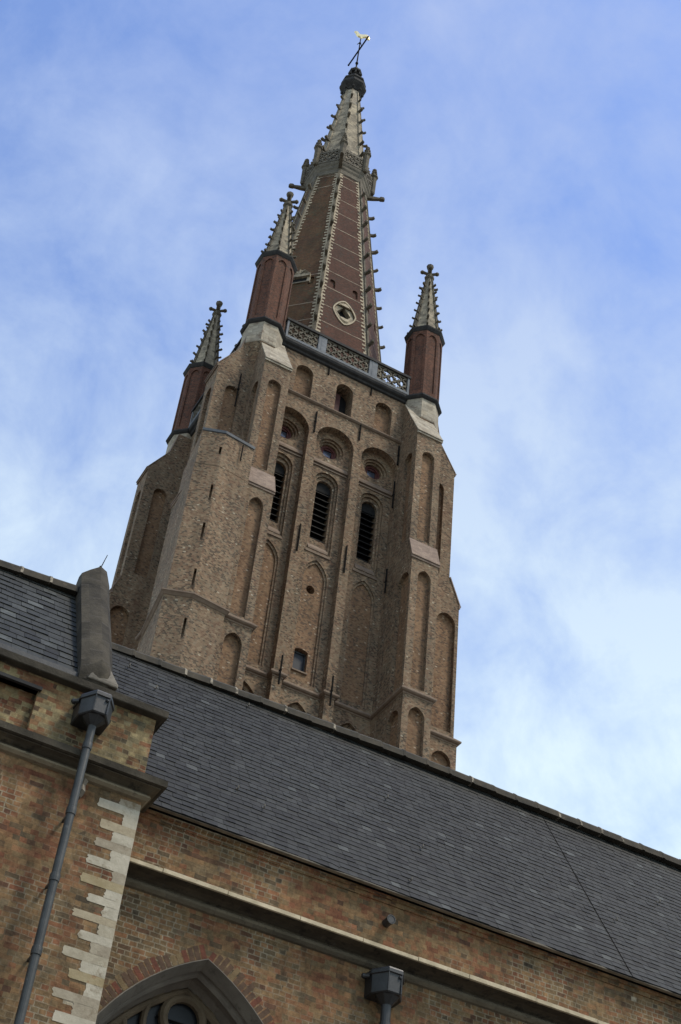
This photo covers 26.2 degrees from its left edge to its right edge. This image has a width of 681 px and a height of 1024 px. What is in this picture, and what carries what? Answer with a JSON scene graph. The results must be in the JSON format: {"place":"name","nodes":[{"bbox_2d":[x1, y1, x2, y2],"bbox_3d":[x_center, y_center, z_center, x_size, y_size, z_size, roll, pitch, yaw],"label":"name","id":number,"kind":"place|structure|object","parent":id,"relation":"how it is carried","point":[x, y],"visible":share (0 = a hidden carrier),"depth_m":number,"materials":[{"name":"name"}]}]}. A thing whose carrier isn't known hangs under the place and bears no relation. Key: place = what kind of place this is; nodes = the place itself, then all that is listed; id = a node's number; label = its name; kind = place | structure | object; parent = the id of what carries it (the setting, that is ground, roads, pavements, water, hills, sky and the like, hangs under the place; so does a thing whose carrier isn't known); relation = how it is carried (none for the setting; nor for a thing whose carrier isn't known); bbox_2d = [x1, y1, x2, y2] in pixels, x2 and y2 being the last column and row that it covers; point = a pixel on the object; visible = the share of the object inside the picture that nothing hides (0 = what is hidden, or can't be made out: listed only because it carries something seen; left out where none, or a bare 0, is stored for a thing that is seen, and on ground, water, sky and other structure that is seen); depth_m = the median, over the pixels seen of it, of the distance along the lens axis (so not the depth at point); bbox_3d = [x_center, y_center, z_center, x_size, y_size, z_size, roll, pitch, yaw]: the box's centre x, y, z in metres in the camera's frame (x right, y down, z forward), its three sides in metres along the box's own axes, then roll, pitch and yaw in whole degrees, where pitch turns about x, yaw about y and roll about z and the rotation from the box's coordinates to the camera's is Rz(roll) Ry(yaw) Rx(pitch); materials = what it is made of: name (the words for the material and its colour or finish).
{"place":"outdoors","nodes":[
{"label":"outdoors","id":0,"kind":"place"},
{"bbox_2d":[109,67,461,770],"bbox_3d":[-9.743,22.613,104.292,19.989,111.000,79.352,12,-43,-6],"label":"church tower","id":1,"kind":"structure","parent":0,"point":[287,538],"depth_m":80.61,"materials":[{"name":"brick"}]},
{"bbox_2d":[267,463,284,539],"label":"belfry window","id":2,"kind":"structure","parent":1,"relation":"in","point":[278,468],"depth_m":79.96,"materials":[{"name":"wood"}]},
{"bbox_2d":[279,426,302,457],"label":"oculus window","id":3,"kind":"structure","parent":1,"relation":"in","point":[285,433],"depth_m":82.06,"materials":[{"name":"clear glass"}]},
{"bbox_2d":[291,651,306,675],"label":"small window","id":4,"kind":"structure","parent":1,"relation":"in","point":[299,659],"depth_m":73.72,"materials":[{"name":"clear glass"}]},
{"bbox_2d":[305,483,329,560],"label":"belfry window","id":5,"kind":"structure","parent":1,"relation":"in","point":[320,487],"depth_m":80.73,"materials":[{"name":"wood"}]},
{"bbox_2d":[313,446,347,478],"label":"oculus window","id":6,"kind":"structure","parent":1,"relation":"in","point":[327,451],"depth_m":82.89,"materials":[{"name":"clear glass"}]},
{"bbox_2d":[334,393,345,413],"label":"window","id":7,"kind":"structure","parent":1,"relation":"in","point":[340,404],"depth_m":86.99,"materials":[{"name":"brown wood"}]},
{"bbox_2d":[348,31,369,66],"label":"weathervane","id":8,"kind":"object","parent":1,"relation":"on","point":[362,36],"visible":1,"depth_m":123.66,"materials":[{"name":"gold metal"}]},
{"bbox_2d":[352,503,376,580],"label":"belfry window","id":9,"kind":"structure","parent":1,"relation":"in","point":[367,508],"depth_m":81.62,"materials":[{"name":"wood"}]},
{"bbox_2d":[358,466,391,498],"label":"oculus window","id":10,"kind":"structure","parent":1,"relation":"in","point":[372,472],"depth_m":83.78,"materials":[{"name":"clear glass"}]},
{"bbox_2d":[0,0,680,858],"label":"sky","id":11,"kind":"structure","parent":0,"point":[526,152],"materials":[{"name":"blue"}]},
{"label":"ground","id":12,"kind":"structure","parent":0,"visible":0},
{"bbox_2d":[0,560,168,1023],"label":"church transept","id":13,"kind":"structure","parent":12,"relation":"on","point":[55,647],"depth_m":16.76,"materials":[{"name":"brick"}]},
{"bbox_2d":[14,689,114,1023],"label":"downpipe","id":14,"kind":"object","parent":13,"relation":"attached to","point":[92,712],"visible":1,"depth_m":16.34,"materials":[{"name":"grey metal"}]},
{"bbox_2d":[95,642,680,1023],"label":"church aisle","id":15,"kind":"object","parent":12,"relation":"on","point":[285,861],"visible":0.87,"depth_m":19.21,"materials":[{"name":"tile"}]},
{"bbox_2d":[95,945,274,1023],"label":"arch","id":16,"kind":"structure","parent":15,"relation":"in","point":[198,991],"depth_m":16.93,"materials":[{"name":"brick"}]},
{"bbox_2d":[361,966,403,1023],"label":"downpipe","id":17,"kind":"object","parent":15,"relation":"attached to","point":[383,987],"visible":1,"depth_m":17.62,"materials":[{"name":"grey metal"}]},
{"bbox_2d":[382,915,395,927],"bbox_3d":[0.608,5.170,18.463,0.124,0.124,0.145,24,-46,-18],"label":"vent pipe","id":18,"kind":"object","parent":15,"relation":"attached to","point":[388,920],"visible":1,"depth_m":18.43,"materials":[{"name":"grey metal"}]}
]}

